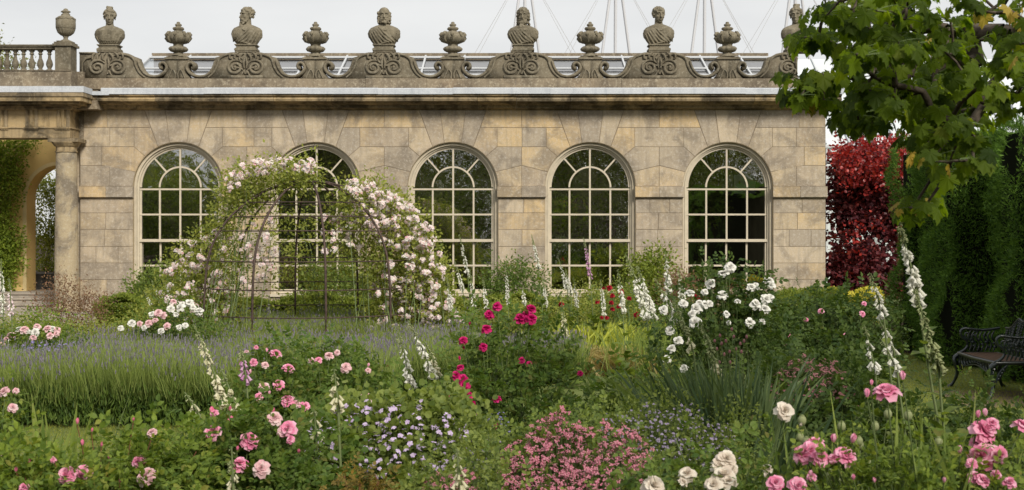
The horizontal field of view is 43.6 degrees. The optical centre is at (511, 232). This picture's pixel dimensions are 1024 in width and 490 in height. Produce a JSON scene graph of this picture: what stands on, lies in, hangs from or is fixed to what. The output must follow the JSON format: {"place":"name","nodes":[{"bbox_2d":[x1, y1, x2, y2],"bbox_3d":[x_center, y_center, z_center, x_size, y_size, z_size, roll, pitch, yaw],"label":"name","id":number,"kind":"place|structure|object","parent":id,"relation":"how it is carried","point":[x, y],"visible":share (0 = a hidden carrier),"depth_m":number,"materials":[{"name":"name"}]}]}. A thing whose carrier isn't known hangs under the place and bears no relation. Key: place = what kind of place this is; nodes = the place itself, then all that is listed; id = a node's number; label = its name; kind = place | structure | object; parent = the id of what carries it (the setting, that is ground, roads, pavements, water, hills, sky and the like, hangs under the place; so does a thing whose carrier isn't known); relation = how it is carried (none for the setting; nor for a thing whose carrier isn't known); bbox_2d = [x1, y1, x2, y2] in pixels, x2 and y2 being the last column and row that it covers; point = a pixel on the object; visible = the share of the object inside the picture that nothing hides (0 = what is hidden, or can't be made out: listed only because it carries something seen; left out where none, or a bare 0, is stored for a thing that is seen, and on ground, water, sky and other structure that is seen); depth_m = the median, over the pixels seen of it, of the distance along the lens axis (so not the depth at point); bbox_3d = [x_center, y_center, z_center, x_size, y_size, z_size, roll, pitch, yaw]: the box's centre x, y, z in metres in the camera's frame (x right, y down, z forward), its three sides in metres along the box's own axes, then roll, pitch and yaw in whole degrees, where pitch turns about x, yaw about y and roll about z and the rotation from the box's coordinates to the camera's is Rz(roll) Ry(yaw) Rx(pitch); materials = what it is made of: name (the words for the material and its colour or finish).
{"place":"outdoors","nodes":[
{"label":"outdoors","id":0,"kind":"place"},
{"bbox_2d":[36,170,55,289],"bbox_3d":[-13.186,0.042,36.430,1.732,3.821,1.685,0,0,39],"label":"tree","id":1,"kind":"object","parent":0,"point":[47,238],"visible":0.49,"depth_m":36.32,"materials":[{"name":"green plant"}]},
{"bbox_2d":[0,309,97,325],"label":"paving","id":2,"kind":"structure","parent":0,"point":[15,310],"depth_m":30.03,"materials":[{"name":"beige stone"}]},
{"bbox_2d":[0,240,911,421],"bbox_3d":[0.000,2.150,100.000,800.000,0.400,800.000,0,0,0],"label":"ground","id":3,"kind":"structure","parent":0,"point":[905,352],"depth_m":25.79,"materials":[{"name":"soil"}]},
{"bbox_2d":[0,366,47,476],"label":"rose bush","id":4,"kind":"object","parent":3,"relation":"on","point":[6,422],"visible":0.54,"depth_m":6.73,"materials":[{"name":"green plant"}]},
{"bbox_2d":[0,299,85,352],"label":"rose bush","id":5,"kind":"object","parent":3,"relation":"on","point":[26,329],"visible":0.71,"depth_m":15.61,"materials":[{"name":"green plant"}]},
{"bbox_2d":[0,321,102,357],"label":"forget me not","id":6,"kind":"object","parent":3,"relation":"on","point":[63,337],"visible":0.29,"depth_m":15.17,"materials":[{"name":"plant"}]},
{"bbox_2d":[0,42,108,311],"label":"portico","id":7,"kind":"structure","parent":3,"relation":"on","point":[49,106],"depth_m":31.33,"materials":[{"name":"stone"}]},
{"bbox_2d":[0,140,45,291],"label":"ivy","id":8,"kind":"object","parent":7,"relation":"attached to","point":[7,237],"visible":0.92,"depth_m":34.14,"materials":[{"name":"green plant"}]},
{"bbox_2d":[55,8,75,42],"bbox_3d":[-11.000,-5.099,31.550,0.478,0.850,0.478,0,0,0],"label":"lidded urn","id":9,"kind":"object","parent":7,"relation":"on","point":[65,23],"visible":0.99,"depth_m":31.39,"materials":[{"name":"stone"}]},
{"bbox_2d":[4,394,129,468],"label":"iris","id":10,"kind":"object","parent":3,"relation":"on","point":[73,436],"visible":0.27,"depth_m":7.42,"materials":[{"name":"green plant"}]},
{"bbox_2d":[21,265,117,335],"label":"bronze smoke bush","id":11,"kind":"object","parent":3,"relation":"on","point":[72,306],"visible":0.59,"depth_m":21.68,"materials":[{"name":"plant"}]},
{"bbox_2d":[0,305,196,343],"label":"ground cover","id":12,"kind":"object","parent":3,"relation":"on","point":[96,323],"visible":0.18,"depth_m":20.10,"materials":[{"name":"green plant"}]},
{"bbox_2d":[0,394,235,489],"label":"rose bush","id":13,"kind":"object","parent":3,"relation":"on","point":[58,471],"visible":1,"depth_m":5.92,"materials":[{"name":"green plant"}]},
{"bbox_2d":[91,290,156,326],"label":"box hedge","id":14,"kind":"object","parent":3,"relation":"on","point":[124,299],"visible":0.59,"depth_m":26.46,"materials":[{"name":"green plant"}]},
{"bbox_2d":[114,255,198,310],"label":"shrub","id":15,"kind":"object","parent":3,"relation":"on","point":[138,285],"visible":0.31,"depth_m":29.39,"materials":[{"name":"green plant"}]},
{"bbox_2d":[114,275,242,347],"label":"rose bush","id":16,"kind":"object","parent":3,"relation":"on","point":[168,325],"visible":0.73,"depth_m":18.63,"materials":[{"name":"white plant"}]},
{"bbox_2d":[193,324,242,489],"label":"foxglove","id":17,"kind":"object","parent":3,"relation":"on","point":[218,389],"visible":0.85,"depth_m":8.18,"materials":[{"name":"white plant"}]},
{"bbox_2d":[0,323,439,357],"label":"lavender hedge","id":18,"kind":"object","parent":3,"relation":"on","point":[245,338],"visible":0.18,"depth_m":18.36,"materials":[{"name":"green plant"}]},
{"bbox_2d":[0,320,491,425],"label":"lavender hedge","id":19,"kind":"object","parent":3,"relation":"on","point":[105,378],"visible":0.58,"depth_m":12.84,"materials":[{"name":"green plant"}]},
{"bbox_2d":[238,344,264,418],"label":"foxglove","id":20,"kind":"object","parent":3,"relation":"on","point":[245,371],"visible":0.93,"depth_m":8.89,"materials":[{"name":"purple"}]},
{"bbox_2d":[164,381,350,489],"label":"rose bush","id":21,"kind":"object","parent":3,"relation":"on","point":[268,457],"visible":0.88,"depth_m":6.30,"materials":[{"name":"green plant"}]},
{"bbox_2d":[197,181,419,335],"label":"rose dome","id":22,"kind":"structure","parent":3,"relation":"on","point":[261,230],"depth_m":21.30,"materials":[{"name":"metal"}]},
{"bbox_2d":[117,139,335,339],"bbox_3d":[-5.073,0.346,21.978,4.077,3.900,3.246,0,0,0],"label":"climbing rose","id":23,"kind":"object","parent":22,"relation":"on","point":[260,171],"visible":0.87,"depth_m":21.92,"materials":[{"name":"green plant"}]},
{"bbox_2d":[302,165,470,337],"bbox_3d":[-2.050,0.640,22.108,3.205,3.690,3.017,0,0,0],"label":"climbing rose","id":24,"kind":"object","parent":22,"relation":"attached to","point":[431,287],"visible":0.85,"depth_m":21.83,"materials":[{"name":"white plant"}]},
{"bbox_2d":[252,205,376,317],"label":"leafy perennial","id":25,"kind":"object","parent":3,"relation":"on","point":[315,279],"visible":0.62,"depth_m":24.62,"materials":[{"name":"green plant"}]},
{"bbox_2d":[160,305,490,338],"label":"lavender hedge","id":26,"kind":"object","parent":3,"relation":"on","point":[319,324],"visible":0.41,"depth_m":21.76,"materials":[{"name":"green plant"}]},
{"bbox_2d":[282,252,380,305],"bbox_3d":[-4.008,1.368,29.495,2.437,1.839,1.746,0,0,0],"label":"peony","id":27,"kind":"object","parent":3,"relation":"on","point":[346,277],"visible":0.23,"depth_m":29.36,"materials":[{"name":"green plant"}]},
{"bbox_2d":[290,400,378,489],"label":"geranium","id":28,"kind":"object","parent":3,"relation":"on","point":[350,446],"visible":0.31,"depth_m":6.96,"materials":[{"name":"green plant"}]},
{"bbox_2d":[322,369,361,484],"bbox_3d":[-0.898,1.336,6.795,0.364,1.228,0.446,0,0,14],"label":"foxglove","id":29,"kind":"object","parent":3,"relation":"on","point":[337,402],"visible":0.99,"depth_m":6.79,"materials":[{"name":"white plant"}]},
{"bbox_2d":[318,452,400,489],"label":"golden shrub","id":30,"kind":"object","parent":3,"relation":"on","point":[377,485],"visible":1,"depth_m":6.05,"materials":[{"name":"green plant"}]},
{"bbox_2d":[287,370,504,489],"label":"geranium","id":31,"kind":"object","parent":3,"relation":"on","point":[428,414],"visible":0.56,"depth_m":7.51,"materials":[{"name":"green plant"}]},
{"bbox_2d":[396,330,416,401],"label":"foxglove","id":32,"kind":"object","parent":3,"relation":"on","point":[409,379],"visible":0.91,"depth_m":9.19,"materials":[{"name":"white plant"}]},
{"bbox_2d":[205,290,635,326],"bbox_3d":[-1.957,1.592,26.839,9.096,0.857,1.034,0,0,0],"label":"box hedge","id":33,"kind":"object","parent":3,"relation":"on","point":[528,295],"visible":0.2,"depth_m":26.61,"materials":[{"name":"green plant"}]},
{"bbox_2d":[407,320,438,387],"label":"foxglove","id":34,"kind":"object","parent":3,"relation":"on","point":[430,368],"visible":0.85,"depth_m":8.98,"materials":[{"name":"white plant"}]},
{"bbox_2d":[79,50,843,309],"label":"orangery","id":35,"kind":"structure","parent":3,"relation":"on","point":[692,153],"depth_m":32.01,"materials":[{"name":"brown stone"}]},
{"bbox_2d":[94,6,124,51],"bbox_3d":[-10.137,-5.148,32.251,0.768,1.150,0.466,0,0,0],"label":"bust","id":36,"kind":"object","parent":35,"relation":"on","point":[109,36],"visible":1,"depth_m":32.10,"materials":[{"name":"stone"}]},
{"bbox_2d":[164,22,191,56],"bbox_3d":[-8.405,-4.866,32.250,0.662,0.890,0.662,0,0,-22],"label":"urn finial","id":37,"kind":"object","parent":35,"relation":"on","point":[178,37],"visible":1,"depth_m":32.09,"materials":[{"name":"stone"}]},
{"bbox_2d":[134,143,222,296],"bbox_3d":[-8.347,-0.329,32.145,2.260,3.858,0.390,0,0,0],"label":"window","id":38,"kind":"structure","parent":35,"relation":"in","point":[170,184],"depth_m":32.23,"materials":[{"name":"beige paint"}]},
{"bbox_2d":[231,7,262,51],"bbox_3d":[-6.680,-5.136,32.238,0.792,1.128,0.454,0,0,0],"label":"bust","id":39,"kind":"object","parent":35,"relation":"on","point":[246,34],"visible":1,"depth_m":32.09,"materials":[{"name":"stone"}]},
{"bbox_2d":[302,22,328,55],"bbox_3d":[-4.948,-4.866,32.250,0.662,0.890,0.662,0,0,31],"label":"urn finial","id":40,"kind":"object","parent":35,"relation":"on","point":[315,37],"visible":1,"depth_m":32.09,"materials":[{"name":"stone"}]},
{"bbox_2d":[270,143,360,296],"bbox_3d":[-4.913,-0.329,32.145,2.260,3.858,0.390,0,0,0],"label":"window","id":41,"kind":"structure","parent":35,"relation":"in","point":[339,160],"depth_m":32.23,"materials":[{"name":"beige paint"}]},
{"bbox_2d":[368,7,399,51],"bbox_3d":[-3.223,-5.126,32.236,0.824,1.108,0.458,0,0,0],"label":"bust","id":42,"kind":"object","parent":35,"relation":"on","point":[383,34],"visible":1,"depth_m":32.08,"materials":[{"name":"stone"}]},
{"bbox_2d":[439,22,466,55],"bbox_3d":[-1.491,-4.866,32.250,0.662,0.890,0.662,0,0,-23],"label":"urn finial","id":43,"kind":"object","parent":35,"relation":"on","point":[452,37],"visible":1,"depth_m":32.09,"materials":[{"name":"stone"}]},
{"bbox_2d":[408,143,497,296],"bbox_3d":[-1.480,-0.329,32.145,2.260,3.858,0.390,0,0,0],"label":"window","id":44,"kind":"structure","parent":35,"relation":"in","point":[456,178],"depth_m":32.23,"materials":[{"name":"beige paint"}]},
{"bbox_2d":[507,7,538,51],"bbox_3d":[0.275,-5.133,32.241,0.792,1.120,0.469,0,0,0],"label":"bust","id":45,"kind":"object","parent":35,"relation":"on","point":[522,35],"visible":1,"depth_m":32.08,"materials":[{"name":"stone"}]},
{"bbox_2d":[545,143,634,296],"bbox_3d":[1.960,-0.329,32.145,2.260,3.858,0.390,0,0,0],"label":"window","id":46,"kind":"structure","parent":35,"relation":"in","point":[590,187],"depth_m":32.23,"materials":[{"name":"beige paint"}]},
{"bbox_2d":[576,22,603,55],"bbox_3d":[1.967,-4.866,32.250,0.662,0.890,0.662,0,0,38],"label":"urn finial","id":47,"kind":"object","parent":35,"relation":"on","point":[590,37],"visible":0.99,"depth_m":32.09,"materials":[{"name":"stone"}]},
{"bbox_2d":[643,6,673,51],"bbox_3d":[3.692,-5.144,32.241,0.792,1.143,0.460,0,0,0],"label":"bust","id":48,"kind":"object","parent":35,"relation":"on","point":[658,35],"visible":1,"depth_m":32.08,"materials":[{"name":"stone"}]},
{"bbox_2d":[713,22,740,55],"bbox_3d":[5.424,-4.866,32.250,0.662,0.890,0.662,0,0,-29],"label":"urn finial","id":49,"kind":"object","parent":35,"relation":"on","point":[727,37],"visible":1,"depth_m":32.08,"materials":[{"name":"stone"}]},
{"bbox_2d":[683,143,771,292],"bbox_3d":[5.400,-0.329,32.145,2.260,3.858,0.390,0,0,0],"label":"window","id":50,"kind":"structure","parent":35,"relation":"in","point":[727,200],"depth_m":32.23,"materials":[{"name":"glass"}]},
{"bbox_2d":[781,4,806,51],"bbox_3d":[7.153,-5.175,32.250,0.760,1.205,0.479,0,0,0],"label":"bust","id":51,"kind":"object","parent":35,"relation":"on","point":[795,11],"visible":0.5,"depth_m":32.12,"materials":[{"name":"stone"}]},
{"bbox_2d":[397,430,536,489],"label":"astrantia","id":52,"kind":"object","parent":3,"relation":"on","point":[447,481],"visible":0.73,"depth_m":5.98,"materials":[{"name":"green plant"}]},
{"bbox_2d":[429,410,525,489],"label":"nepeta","id":53,"kind":"object","parent":3,"relation":"on","point":[489,436],"visible":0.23,"depth_m":7.05,"materials":[{"name":"green plant"}]},
{"bbox_2d":[397,324,598,384],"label":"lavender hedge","id":54,"kind":"object","parent":3,"relation":"on","point":[581,356],"visible":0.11,"depth_m":16.32,"materials":[{"name":"green plant"}]},
{"bbox_2d":[468,390,542,447],"bbox_3d":[-0.178,1.490,8.356,0.838,0.927,1.069,0,0,0],"label":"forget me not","id":55,"kind":"object","parent":3,"relation":"on","point":[492,402],"visible":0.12,"depth_m":8.26,"materials":[{"name":"green plant"}]},
{"bbox_2d":[424,285,604,464],"bbox_3d":[0.004,1.157,8.690,1.158,1.591,1.369,0,0,17],"label":"rose bush","id":56,"kind":"object","parent":3,"relation":"on","point":[482,374],"visible":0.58,"depth_m":8.64,"materials":[{"name":"green plant"}]},
{"bbox_2d":[473,248,560,305],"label":"leafy shrub","id":57,"kind":"object","parent":3,"relation":"on","point":[515,276],"visible":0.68,"depth_m":29.57,"materials":[{"name":"green plant"}]},
{"bbox_2d":[475,0,575,52],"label":"mast","id":58,"kind":"object","parent":3,"relation":"on","point":[534,18],"visible":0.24,"depth_m":70.04,"materials":[{"name":"silver metal"}]},
{"bbox_2d":[460,287,661,340],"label":"ground cover","id":59,"kind":"object","parent":3,"relation":"on","point":[565,309],"visible":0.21,"depth_m":23.35,"materials":[{"name":"green plant"}]},
{"bbox_2d":[465,389,698,489],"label":"astrantia","id":60,"kind":"object","parent":3,"relation":"on","point":[541,454],"visible":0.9,"depth_m":6.44,"materials":[{"name":"pink plant"}]},
{"bbox_2d":[534,271,644,324],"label":"leafy shrub","id":61,"kind":"object","parent":3,"relation":"on","point":[588,291],"visible":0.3,"depth_m":26.18,"materials":[{"name":"green plant"}]},
{"bbox_2d":[582,237,601,339],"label":"foxglove","id":62,"kind":"object","parent":3,"relation":"on","point":[592,317],"visible":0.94,"depth_m":20.19,"materials":[{"name":"pink"}]},
{"bbox_2d":[565,0,649,52],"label":"mast","id":63,"kind":"object","parent":3,"relation":"on","point":[615,26],"visible":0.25,"depth_m":69.94,"materials":[{"name":"silver metal"}]},
{"bbox_2d":[558,275,660,339],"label":"red rose bush","id":64,"kind":"object","parent":3,"relation":"on","point":[629,298],"visible":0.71,"depth_m":22.58,"materials":[{"name":"green plant"}]},
{"bbox_2d":[567,317,665,348],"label":"day lily","id":65,"kind":"object","parent":3,"relation":"on","point":[606,337],"visible":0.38,"depth_m":19.86,"materials":[{"name":"green plant"}]},
{"bbox_2d":[610,236,701,322],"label":"leafy shrub","id":66,"kind":"object","parent":3,"relation":"on","point":[650,271],"visible":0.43,"depth_m":27.59,"materials":[{"name":"green plant"}]},
{"bbox_2d":[529,342,793,481],"bbox_3d":[1.087,1.389,9.442,2.154,1.138,1.941,0,0,0],"label":"planting","id":67,"kind":"object","parent":3,"relation":"on","point":[587,392],"visible":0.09,"depth_m":9.59,"materials":[{"name":"green plant"}]},
{"bbox_2d":[558,369,793,475],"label":"allium leaves","id":68,"kind":"object","parent":3,"relation":"on","point":[626,393],"visible":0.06,"depth_m":8.58,"materials":[{"name":"green plant"}]},
{"bbox_2d":[647,255,704,319],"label":"bronze shrub","id":69,"kind":"object","parent":3,"relation":"on","point":[675,280],"visible":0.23,"depth_m":26.36,"materials":[{"name":"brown plant"}]},
{"bbox_2d":[575,369,778,489],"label":"catmint","id":70,"kind":"object","parent":3,"relation":"on","point":[669,437],"visible":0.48,"depth_m":7.44,"materials":[{"name":"green plant"}]},
{"bbox_2d":[669,0,753,52],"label":"mast","id":71,"kind":"object","parent":3,"relation":"on","point":[704,24],"visible":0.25,"depth_m":69.94,"materials":[{"name":"silver metal"}]},
{"bbox_2d":[605,401,835,489],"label":"rose bush","id":72,"kind":"object","parent":3,"relation":"on","point":[725,470],"visible":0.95,"depth_m":5.11,"materials":[{"name":"green plant"}]},
{"bbox_2d":[610,327,858,489],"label":"iris","id":73,"kind":"object","parent":3,"relation":"on","point":[715,385],"depth_m":8.05,"materials":[{"name":"green plant"}]},
{"bbox_2d":[620,282,918,363],"bbox_3d":[4.216,1.409,20.895,5.369,1.310,5.977,0,0,0],"label":"ground cover","id":74,"kind":"object","parent":3,"relation":"on","point":[677,301],"visible":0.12,"depth_m":20.68,"materials":[{"name":"green plant"}]},
{"bbox_2d":[755,285,847,335],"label":"box hedge","id":75,"kind":"object","parent":3,"relation":"on","point":[786,290],"visible":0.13,"depth_m":24.80,"materials":[{"name":"green plant"}]},
{"bbox_2d":[745,323,889,488],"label":"astrantia","id":76,"kind":"object","parent":3,"relation":"on","point":[789,367],"visible":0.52,"depth_m":9.53,"materials":[{"name":"green plant"}]},
{"bbox_2d":[826,120,909,305],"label":"smoke bush","id":77,"kind":"object","parent":3,"relation":"on","point":[859,194],"visible":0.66,"depth_m":33.48,"materials":[{"name":"red plant"}]},
{"bbox_2d":[797,408,942,484],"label":"poppy seedheads","id":78,"kind":"object","parent":3,"relation":"on","point":[802,438],"visible":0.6,"depth_m":5.41,"materials":[{"name":"green plant"}]},
{"bbox_2d":[770,409,973,489],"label":"iris","id":79,"kind":"object","parent":3,"relation":"on","point":[787,457],"visible":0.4,"depth_m":5.34,"materials":[{"name":"green plant"}]},
{"bbox_2d":[861,325,895,484],"bbox_3d":[2.603,1.292,8.825,0.325,1.318,0.414,0,0,44],"label":"foxglove","id":80,"kind":"object","parent":3,"relation":"on","point":[876,367],"visible":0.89,"depth_m":8.79,"materials":[{"name":"white plant"}]},
{"bbox_2d":[867,273,911,471],"bbox_3d":[2.767,1.116,9.004,0.487,1.671,0.434,0,0,-26],"label":"foxglove","id":81,"kind":"object","parent":3,"relation":"on","point":[883,311],"visible":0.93,"depth_m":8.99,"materials":[{"name":"white"}]},
{"bbox_2d":[766,370,1023,489],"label":"rose bush","id":82,"kind":"object","parent":3,"relation":"on","point":[982,444],"visible":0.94,"depth_m":4.91,"materials":[{"name":"pink plant"}]},
{"bbox_2d":[768,0,1023,231],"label":"maple tree","id":83,"kind":"object","parent":3,"relation":"on","point":[943,99],"visible":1,"depth_m":6.11,"materials":[{"name":"green plant"}]},
{"bbox_2d":[771,359,1023,489],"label":"planting","id":84,"kind":"object","parent":3,"relation":"on","point":[1006,427],"visible":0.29,"depth_m":8.77,"materials":[{"name":"green plant"}]},
{"bbox_2d":[879,338,925,486],"bbox_3d":[2.730,1.328,8.605,0.398,1.247,0.452,0,0,-44],"label":"foxglove","id":85,"kind":"object","parent":3,"relation":"on","point":[897,367],"visible":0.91,"depth_m":8.60,"materials":[{"name":"white plant"}]},
{"bbox_2d":[805,390,1022,489],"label":"iris","id":86,"kind":"object","parent":3,"relation":"on","point":[944,464],"visible":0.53,"depth_m":4.99,"materials":[{"name":"green plant"}]},
{"bbox_2d":[897,222,966,447],"bbox_3d":[2.538,0.937,7.407,0.631,2.030,0.397,0,0,0],"label":"foxglove","id":87,"kind":"object","parent":3,"relation":"on","point":[914,281],"visible":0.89,"depth_m":7.39,"materials":[{"name":"white plant"}]},
{"bbox_2d":[912,288,975,488],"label":"foxglove","id":88,"kind":"object","parent":3,"relation":"on","point":[938,364],"visible":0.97,"depth_m":7.29,"materials":[{"name":"green plant"}]},
{"bbox_2d":[899,427,991,488],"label":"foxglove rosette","id":89,"kind":"object","parent":3,"relation":"on","point":[961,432],"visible":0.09,"depth_m":7.19,"materials":[{"name":"green plant"}]},
{"bbox_2d":[883,113,1023,382],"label":"yew hedge","id":90,"kind":"object","parent":3,"relation":"on","point":[968,257],"visible":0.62,"depth_m":18.56,"materials":[{"name":"green plant"}]},
{"bbox_2d":[919,366,1023,489],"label":"rose bush","id":91,"kind":"object","parent":3,"relation":"on","point":[979,397],"visible":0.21,"depth_m":9.11,"materials":[{"name":"green plant"}]},
{"bbox_2d":[935,391,1023,407],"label":"gravel","id":92,"kind":"structure","parent":3,"relation":"on","point":[1002,394],"depth_m":15.18,"materials":[{"name":"beige gravel"}]},
{"bbox_2d":[947,318,1023,399],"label":"garden bench","id":93,"kind":"object","parent":92,"relation":"on","point":[985,361],"visible":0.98,"depth_m":15.69,"materials":[{"name":"black metal"}]},
{"bbox_2d":[0,0,1023,237],"label":"sky","id":94,"kind":"structure","parent":0,"point":[145,23],"materials":[{"name":"white"}]},
{"bbox_2d":[7,354,1023,489],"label":"lawn","id":95,"kind":"structure","parent":0,"point":[566,389],"depth_m":15.69,"materials":[{"name":"green plant"}]},
{"bbox_2d":[200,320,337,435],"bbox_3d":[-1.936,1.336,10.306,1.116,1.238,1.166,0,0,0],"label":"rose bush","id":96,"kind":"object","parent":95,"relation":"on","point":[278,382],"visible":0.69,"depth_m":10.23,"materials":[{"name":"green plant"}]},
{"bbox_2d":[279,323,404,420],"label":"rose bush","id":97,"kind":"object","parent":95,"relation":"on","point":[345,367],"visible":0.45,"depth_m":10.94,"materials":[{"name":"green plant"}]},
{"bbox_2d":[613,269,640,376],"bbox_3d":[1.510,1.216,16.986,0.426,1.469,0.390,0,0,32],"label":"foxglove","id":98,"kind":"object","parent":95,"relation":"on","point":[621,325],"visible":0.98,"depth_m":16.98,"materials":[{"name":"white plant"}]},
{"bbox_2d":[585,346,694,377],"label":"grass","id":99,"kind":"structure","parent":95,"relation":"on","point":[630,365],"depth_m":17.26,"materials":[{"name":"green plant"}]},
{"bbox_2d":[624,253,659,379],"bbox_3d":[1.400,1.075,12.605,0.595,1.753,0.398,0,0,0],"label":"foxglove","id":100,"kind":"object","parent":95,"relation":"on","point":[647,317],"visible":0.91,"depth_m":12.59,"materials":[{"name":"white plant"}]},
{"bbox_2d":[636,266,672,388],"bbox_3d":[1.514,1.139,12.869,0.517,1.624,0.368,0,0,23],"label":"foxglove","id":101,"kind":"object","parent":95,"relation":"on","point":[649,303],"visible":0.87,"depth_m":12.88,"materials":[{"name":"white plant"}]},
{"bbox_2d":[589,322,732,379],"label":"day lily","id":102,"kind":"object","parent":95,"relation":"on","point":[639,343],"visible":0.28,"depth_m":17.31,"materials":[{"name":"green plant"}]},
{"bbox_2d":[632,246,816,391],"bbox_3d":[1.897,1.037,11.664,1.642,1.833,1.763,0,0,0],"label":"rose bush","id":103,"kind":"object","parent":95,"relation":"on","point":[742,321],"visible":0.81,"depth_m":11.49,"materials":[{"name":"green plant"}]},
{"bbox_2d":[762,271,925,428],"bbox_3d":[3.237,1.184,13.090,1.668,1.607,2.641,0,0,0],"label":"rose bush","id":104,"kind":"object","parent":95,"relation":"on","point":[855,321],"visible":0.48,"depth_m":12.82,"materials":[{"name":"green plant"}]},
{"bbox_2d":[798,57,1023,278],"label":"glasshouse","id":105,"kind":"structure","parent":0,"point":[818,65],"depth_m":47.43,"materials":[{"name":"white glass"}]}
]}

